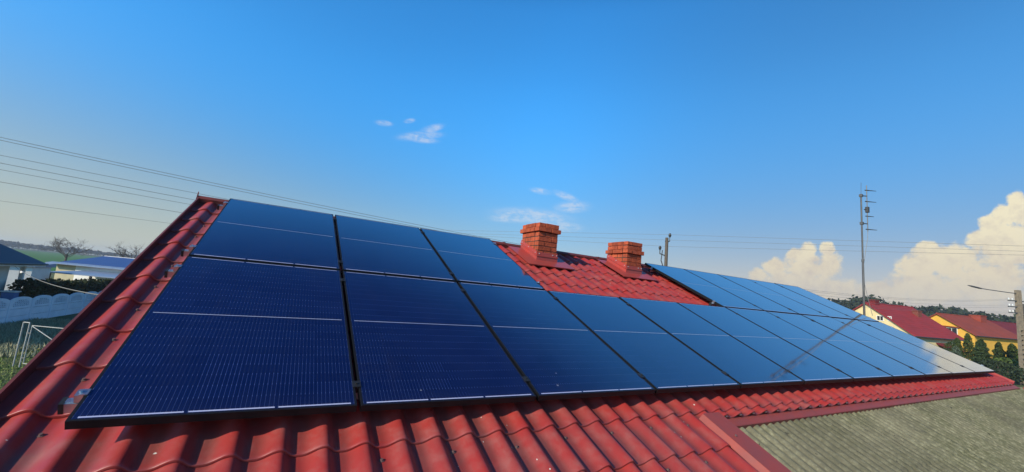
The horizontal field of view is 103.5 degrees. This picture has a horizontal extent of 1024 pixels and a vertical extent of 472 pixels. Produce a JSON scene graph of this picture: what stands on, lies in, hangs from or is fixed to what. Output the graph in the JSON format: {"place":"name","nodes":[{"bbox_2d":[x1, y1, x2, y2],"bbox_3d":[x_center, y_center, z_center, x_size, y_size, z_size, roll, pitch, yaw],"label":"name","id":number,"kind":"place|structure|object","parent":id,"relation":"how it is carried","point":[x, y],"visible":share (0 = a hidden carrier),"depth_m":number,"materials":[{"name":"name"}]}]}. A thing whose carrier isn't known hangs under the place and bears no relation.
{"place":"outdoors","nodes":[
{"label":"outdoors","id":0,"kind":"place"},
{"bbox_2d":[0,335,52,389],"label":"grass","id":1,"kind":"structure","parent":0,"point":[10,372],"depth_m":15.66,"materials":[{"name":"green plant"}]},
{"bbox_2d":[4,263,56,289],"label":"white shed","id":2,"kind":"structure","parent":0,"point":[40,273],"depth_m":33.04,"materials":[{"name":"paint"}]},
{"bbox_2d":[14,249,95,270],"bbox_3d":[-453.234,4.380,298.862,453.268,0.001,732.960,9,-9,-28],"label":"field","id":3,"kind":"structure","parent":0,"point":[44,257],"depth_m":278.16,"materials":[{"name":"green plant"}]},
{"bbox_2d":[41,238,93,260],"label":"bare tree","id":4,"kind":"object","parent":3,"relation":"on","point":[55,243],"visible":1,"depth_m":90.21,"materials":[{"name":"brown plant"}]},
{"bbox_2d":[45,256,134,280],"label":"blue roofed building","id":5,"kind":"structure","parent":0,"point":[108,267],"depth_m":39.92,"materials":[{"name":"white paint"}]},
{"bbox_2d":[0,247,1023,388],"bbox_3d":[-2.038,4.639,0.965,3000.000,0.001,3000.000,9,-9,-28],"label":"ground","id":6,"kind":"structure","parent":0,"point":[66,318],"depth_m":16.99,"materials":[{"name":"green plant"}]},
{"bbox_2d":[0,290,21,310],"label":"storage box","id":7,"kind":"object","parent":6,"relation":"on","point":[9,294],"visible":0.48,"depth_m":24.86,"materials":[{"name":"blue plastic"}]},
{"bbox_2d":[0,244,48,295],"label":"neighbour house","id":8,"kind":"structure","parent":6,"relation":"on","point":[9,257],"depth_m":25.63,"materials":[{"name":"blue paint"}]},
{"bbox_2d":[15,266,97,294],"bbox_3d":[-18.260,1.558,15.879,34.041,0.829,0.140,0,-10,36],"label":"service cable","id":9,"kind":"object","parent":8,"relation":"attached to","point":[21,272],"visible":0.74,"depth_m":14.25,"materials":[{"name":"white paint"}]},
{"bbox_2d":[0,317,71,357],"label":"weeds","id":10,"kind":"object","parent":6,"relation":"on","point":[9,334],"visible":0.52,"depth_m":20.91,"materials":[{"name":"green plant"}]},
{"bbox_2d":[12,322,62,366],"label":"tube gate","id":11,"kind":"structure","parent":6,"relation":"on","point":[21,358],"depth_m":15.79,"materials":[{"name":"metal"}]},
{"bbox_2d":[0,291,100,323],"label":"concrete fence","id":12,"kind":"object","parent":6,"relation":"on","point":[63,306],"visible":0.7,"depth_m":26.78,"materials":[{"name":"grey concrete"}]},
{"bbox_2d":[6,277,113,315],"bbox_3d":[-33.963,4.582,31.277,1.382,2.760,13.437,9,-8,-25],"label":"hedge","id":13,"kind":"object","parent":6,"relation":"on","point":[32,288],"visible":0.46,"depth_m":28.35,"materials":[{"name":"green plant"}]},
{"bbox_2d":[0,240,137,257],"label":"distant wood","id":14,"kind":"object","parent":6,"relation":"on","point":[18,245],"visible":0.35,"depth_m":561.82,"materials":[{"name":"green plant"}]},
{"bbox_2d":[107,245,141,257],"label":"bare tree","id":15,"kind":"object","parent":6,"relation":"on","point":[122,253],"visible":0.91,"depth_m":78.73,"materials":[{"name":"brown plant"}]},
{"bbox_2d":[0,192,1019,471],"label":"red roofed house","id":16,"kind":"structure","parent":6,"relation":"on","point":[678,432],"depth_m":2.33,"materials":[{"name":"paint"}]},
{"bbox_2d":[217,201,498,246],"bbox_3d":[-1.630,-0.090,4.987,3.302,0.096,0.050,9,15,-28],"label":"mounting rail","id":17,"kind":"object","parent":16,"relation":"attached to","point":[220,207],"visible":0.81,"depth_m":4.21,"materials":[{"name":"metal"}]},
{"bbox_2d":[181,244,542,286],"bbox_3d":[-1.086,0.339,3.864,3.302,0.096,0.050,9,15,-28],"label":"mounting rail","id":18,"kind":"object","parent":16,"relation":"attached to","point":[185,252],"visible":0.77,"depth_m":3.09,"materials":[{"name":"metal"}]},
{"bbox_2d":[188,198,339,269],"bbox_3d":[-2.279,-0.046,3.934,1.040,0.037,1.690,9,15,-28],"label":"solar panel","id":19,"kind":"object","parent":18,"relation":"attached to","point":[243,230],"visible":0.93,"depth_m":3.72,"materials":[{"name":"glass"},{"name":"silicon"},{"name":"aluminium"}]},
{"bbox_2d":[335,215,455,281],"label":"solar panel","id":20,"kind":"object","parent":18,"relation":"attached to","point":[372,247],"visible":0.96,"depth_m":4.24,"materials":[{"name":"glass"},{"name":"silicon"},{"name":"aluminium"}]},
{"bbox_2d":[420,228,544,289],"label":"solar panel","id":21,"kind":"object","parent":18,"relation":"attached to","point":[471,259],"visible":0.91,"depth_m":4.76,"materials":[{"name":"blue glass"}]},
{"bbox_2d":[57,365,982,414],"bbox_3d":[3.304,1.504,4.420,11.787,0.096,0.050,9,15,-28],"label":"mounting rail","id":22,"kind":"object","parent":16,"relation":"attached to","point":[67,405],"visible":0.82,"depth_m":1.63,"materials":[{"name":"metal"}]},
{"bbox_2d":[64,256,356,429],"bbox_3d":[-1.573,0.510,2.477,1.040,0.037,1.690,9,15,-28],"label":"solar panel","id":23,"kind":"object","parent":22,"relation":"attached to","point":[210,339],"visible":1,"depth_m":2.12,"materials":[{"name":"glass"},{"name":"silicon"},{"name":"aluminium"}]},
{"bbox_2d":[342,271,535,411],"bbox_3d":[-0.652,0.663,2.981,1.040,0.038,1.690,9,15,-28],"label":"solar panel","id":24,"kind":"object","parent":22,"relation":"attached to","point":[421,343],"visible":1,"depth_m":2.68,"materials":[{"name":"glass"},{"name":"silicon"},{"name":"aluminium"}]},
{"bbox_2d":[458,282,655,400],"bbox_3d":[0.268,0.814,3.485,1.040,0.037,1.690,9,15,-28],"label":"solar panel","id":25,"kind":"object","parent":22,"relation":"attached to","point":[553,347],"visible":0.98,"depth_m":3.22,"materials":[{"name":"glass"},{"name":"silicon"},{"name":"aluminium"}]},
{"bbox_2d":[548,290,740,393],"bbox_3d":[1.188,0.966,3.988,1.040,0.037,1.690,9,15,-28],"label":"solar panel","id":26,"kind":"object","parent":22,"relation":"attached to","point":[661,360],"visible":0.94,"depth_m":3.75,"materials":[{"name":"glass"},{"name":"silicon"},{"name":"aluminium"}]},
{"bbox_2d":[619,297,804,387],"bbox_3d":[2.109,1.114,4.491,1.040,0.038,1.690,9,15,-28],"label":"solar panel","id":27,"kind":"object","parent":22,"relation":"attached to","point":[741,364],"visible":0.97,"depth_m":4.28,"materials":[{"name":"blue photovoltaic glass"},{"name":"silicon cells"},{"name":"aluminium frame"}]},
{"bbox_2d":[677,302,853,384],"bbox_3d":[3.029,1.267,4.995,1.040,0.037,1.690,9,15,-28],"label":"solar panel","id":28,"kind":"object","parent":22,"relation":"attached to","point":[807,368],"visible":0.96,"depth_m":4.80,"materials":[{"name":"blue photovoltaic glass"},{"name":"silicon cells"},{"name":"aluminium frame"}]},
{"bbox_2d":[726,307,892,381],"bbox_3d":[3.950,1.418,5.498,1.040,0.037,1.690,9,15,-28],"label":"solar panel","id":29,"kind":"object","parent":22,"relation":"attached to","point":[855,368],"visible":0.96,"depth_m":5.32,"materials":[{"name":"blue photovoltaic glass"},{"name":"silicon cells"},{"name":"aluminium frame"}]},
{"bbox_2d":[767,311,925,378],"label":"solar panel","id":30,"kind":"object","parent":22,"relation":"attached to","point":[895,369],"visible":0.95,"depth_m":5.84,"materials":[{"name":"blue photovoltaic glass"},{"name":"silicon cells"},{"name":"aluminium frame"}]},
{"bbox_2d":[801,314,952,376],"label":"solar panel","id":31,"kind":"object","parent":22,"relation":"attached to","point":[927,369],"visible":0.96,"depth_m":6.35,"materials":[{"name":"glass"},{"name":"silicon solar cells"},{"name":"aluminium"}]},
{"bbox_2d":[834,318,975,375],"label":"solar panel","id":32,"kind":"object","parent":22,"relation":"attached to","point":[937,360],"visible":0.94,"depth_m":6.87,"materials":[{"name":"glass"},{"name":"silicon solar cells"},{"name":"aluminium"}]},
{"bbox_2d":[858,320,994,373],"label":"solar panel","id":33,"kind":"object","parent":22,"relation":"attached to","point":[977,368],"visible":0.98,"depth_m":7.38,"materials":[{"name":"glass"},{"name":"silicon solar cells"},{"name":"aluminium"}]},
{"bbox_2d":[164,264,893,327],"bbox_3d":[2.758,1.073,5.547,11.787,0.096,0.050,9,15,-28],"label":"mounting rail","id":34,"kind":"object","parent":16,"relation":"attached to","point":[169,273],"visible":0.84,"depth_m":2.76,"materials":[{"name":"metal"}]},
{"bbox_2d":[648,266,806,290],"bbox_3d":[4.818,0.971,8.515,5.420,0.096,0.050,9,15,-28],"label":"mounting rail","id":35,"kind":"object","parent":16,"relation":"attached to","point":[651,269],"visible":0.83,"depth_m":7.25,"materials":[{"name":"metal"}]},
{"bbox_2d":[709,300,870,317],"bbox_3d":[5.362,1.401,7.391,5.420,0.096,0.050,9,15,-28],"label":"mounting rail","id":36,"kind":"object","parent":16,"relation":"attached to","point":[712,303],"visible":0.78,"depth_m":6.12,"materials":[{"name":"metal"}]},
{"bbox_2d":[644,263,763,310],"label":"solar panel","id":37,"kind":"object","parent":36,"relation":"attached to","point":[708,291],"visible":0.93,"depth_m":6.80,"materials":[{"name":"blue photovoltaic glass"},{"name":"silicon cells"},{"name":"aluminium frame"}]},
{"bbox_2d":[685,269,797,313],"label":"solar panel","id":38,"kind":"object","parent":36,"relation":"attached to","point":[750,296],"visible":0.88,"depth_m":7.34,"materials":[{"name":"blue photovoltaic glass"},{"name":"silicon cells"},{"name":"aluminium frame"}]},
{"bbox_2d":[718,274,828,316],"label":"solar panel","id":39,"kind":"object","parent":36,"relation":"attached to","point":[785,301],"visible":0.91,"depth_m":7.85,"materials":[{"name":"blue photovoltaic glass"},{"name":"silicon cells"},{"name":"aluminium frame"}]},
{"bbox_2d":[749,279,855,319],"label":"solar panel","id":40,"kind":"object","parent":36,"relation":"attached to","point":[814,305],"visible":0.9,"depth_m":8.35,"materials":[{"name":"blue photovoltaic glass"},{"name":"silicon cells"},{"name":"aluminium frame"}]},
{"bbox_2d":[775,283,878,321],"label":"solar panel","id":41,"kind":"object","parent":36,"relation":"attached to","point":[829,304],"visible":0.89,"depth_m":8.87,"materials":[{"name":"blue photovoltaic glass"},{"name":"silicon cells"},{"name":"aluminium frame"}]},
{"bbox_2d":[859,185,875,315],"bbox_3d":[7.971,1.240,9.113,0.716,5.080,0.141,7,-8,-15],"label":"aerial mast","id":42,"kind":"object","parent":16,"relation":"attached to","point":[867,211],"visible":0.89,"depth_m":9.31,"materials":[{"name":"metal"}]},
{"bbox_2d":[659,233,670,265],"bbox_3d":[9.151,4.272,24.521,0.747,9.040,0.247,5,-8,-2],"label":"utility pole","id":43,"kind":"object","parent":6,"relation":"on","point":[666,253],"visible":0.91,"depth_m":24.92,"materials":[{"name":"grey concrete"}]},
{"bbox_2d":[1,155,940,304],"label":"overhead wire","id":44,"kind":"object","parent":43,"relation":"attached to","point":[228,199],"visible":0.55,"depth_m":11.62,"materials":[{"name":"black metal"}]},
{"bbox_2d":[0,169,995,311],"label":"overhead wire","id":45,"kind":"object","parent":43,"relation":"attached to","point":[190,204],"visible":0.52,"depth_m":11.81,"materials":[{"name":"black metal"}]},
{"bbox_2d":[4,201,1006,313],"bbox_3d":[8.179,1.983,21.014,90.917,1.164,0.007,9,-8,-24],"label":"overhead wire","id":46,"kind":"object","parent":43,"relation":"attached to","point":[170,223],"visible":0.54,"depth_m":12.00,"materials":[{"name":"black metal"}]},
{"bbox_2d":[2,163,1017,307],"bbox_3d":[9.029,1.045,20.696,91.915,2.750,0.011,9,-8,-24],"label":"overhead wire","id":47,"kind":"object","parent":43,"relation":"attached to","point":[192,199],"visible":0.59,"depth_m":11.77,"materials":[{"name":"black metal"}]},
{"bbox_2d":[3,182,1017,312],"bbox_3d":[8.601,1.536,20.989,92.318,2.355,0.011,9,-8,-24],"label":"overhead wire","id":48,"kind":"object","parent":43,"relation":"attached to","point":[181,212],"visible":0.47,"depth_m":12.07,"materials":[{"name":"black metal"}]},
{"bbox_2d":[460,233,1003,250],"bbox_3d":[10.673,0.284,24.840,54.451,0.083,0.560,2,-8,24],"label":"overhead wire","id":49,"kind":"object","parent":43,"relation":"attached to","point":[775,243],"visible":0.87,"depth_m":22.74,"materials":[{"name":"black metal"}]},
{"bbox_2d":[460,230,1009,245],"bbox_3d":[10.662,0.048,24.841,54.468,0.139,0.567,2,-8,24],"label":"overhead wire","id":50,"kind":"object","parent":43,"relation":"attached to","point":[760,237],"visible":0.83,"depth_m":23.10,"materials":[{"name":"black metal"}]},
{"bbox_2d":[482,236,1004,254],"bbox_3d":[10.656,0.504,24.837,54.470,0.445,0.523,2,-8,24],"label":"overhead wire","id":51,"kind":"object","parent":43,"relation":"attached to","point":[788,249],"visible":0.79,"depth_m":22.42,"materials":[{"name":"black metal"}]},
{"bbox_2d":[740,387,1023,471],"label":"annex","id":52,"kind":"object","parent":6,"relation":"on","point":[981,433],"visible":0.95,"depth_m":3.82,"materials":[{"name":"corrugated fibre cement"}]},
{"bbox_2d":[828,294,1023,322],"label":"pine wood","id":53,"kind":"object","parent":6,"relation":"on","point":[856,301],"visible":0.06,"depth_m":170.05,"materials":[{"name":"green plant"}]},
{"bbox_2d":[943,341,963,352],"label":"shrub","id":54,"kind":"object","parent":6,"relation":"on","point":[948,344],"visible":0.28,"depth_m":52.82,"materials":[{"name":"green plant"}]},
{"bbox_2d":[951,345,962,356],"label":"spruce","id":55,"kind":"object","parent":6,"relation":"on","point":[955,350],"visible":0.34,"depth_m":45.92,"materials":[{"name":"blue plant"}]},
{"bbox_2d":[951,338,965,357],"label":"thuja","id":56,"kind":"object","parent":6,"relation":"on","point":[957,342],"visible":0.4,"depth_m":49.90,"materials":[{"name":"green plant"}]},
{"bbox_2d":[962,333,974,360],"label":"thuja","id":57,"kind":"object","parent":6,"relation":"on","point":[968,344],"visible":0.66,"depth_m":49.62,"materials":[{"name":"green plant"}]},
{"bbox_2d":[968,339,1002,368],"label":"spruce","id":58,"kind":"object","parent":6,"relation":"on","point":[981,348],"visible":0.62,"depth_m":43.69,"materials":[{"name":"green plant"}]},
{"bbox_2d":[967,285,1023,384],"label":"lamp post","id":59,"kind":"object","parent":6,"relation":"on","point":[1019,309],"visible":0.9,"depth_m":40.31,"materials":[{"name":"concrete"}]},
{"bbox_2d":[1,140,1012,300],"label":"overhead wire","id":60,"kind":"object","parent":59,"relation":"attached to","point":[295,202],"visible":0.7,"depth_m":12.08,"materials":[{"name":"black metal"}]},
{"bbox_2d":[1,137,1013,299],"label":"overhead wire","id":61,"kind":"object","parent":59,"relation":"attached to","point":[317,204],"visible":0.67,"depth_m":12.33,"materials":[{"name":"black metal"}]},
{"bbox_2d":[991,342,1006,374],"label":"thuja","id":62,"kind":"object","parent":6,"relation":"on","point":[998,351],"visible":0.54,"depth_m":47.57,"materials":[{"name":"green plant"}]},
{"bbox_2d":[975,360,1023,382],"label":"bush","id":63,"kind":"object","parent":6,"relation":"on","point":[1014,370],"visible":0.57,"depth_m":39.36,"materials":[{"name":"green plant"}]},
{"bbox_2d":[994,357,1023,377],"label":"bush","id":64,"kind":"object","parent":6,"relation":"on","point":[1012,361],"visible":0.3,"depth_m":43.08,"materials":[{"name":"green plant"}]},
{"bbox_2d":[1006,343,1016,359],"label":"thuja","id":65,"kind":"object","parent":6,"relation":"on","point":[1011,351],"visible":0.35,"depth_m":47.38,"materials":[{"name":"green plant"}]},
{"bbox_2d":[0,0,1023,316],"label":"sky","id":66,"kind":"structure","parent":0,"point":[638,121],"materials":[{"name":"blue"}]},
{"bbox_2d":[853,299,967,353],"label":"wine red roofed house","id":67,"kind":"structure","parent":0,"point":[919,324],"depth_m":57.56,"materials":[{"name":"metal"}]},
{"bbox_2d":[876,315,883,320],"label":"window","id":68,"kind":"structure","parent":67,"relation":"in","point":[879,318],"depth_m":58.15,"materials":[{"name":"white paint"}]},
{"bbox_2d":[929,313,1017,358],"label":"brick red roofed house","id":69,"kind":"structure","parent":0,"point":[988,332],"depth_m":67.84,"materials":[{"name":"metal"}]},
{"bbox_2d":[946,327,957,334],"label":"window","id":70,"kind":"structure","parent":69,"relation":"in","point":[955,330],"depth_m":67.70,"materials":[{"name":"white paint"}]},
{"bbox_2d":[989,320,1016,334],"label":"dark red roofed house","id":71,"kind":"structure","parent":0,"point":[1010,327],"depth_m":95.24,"materials":[{"name":"tile"}]}
]}

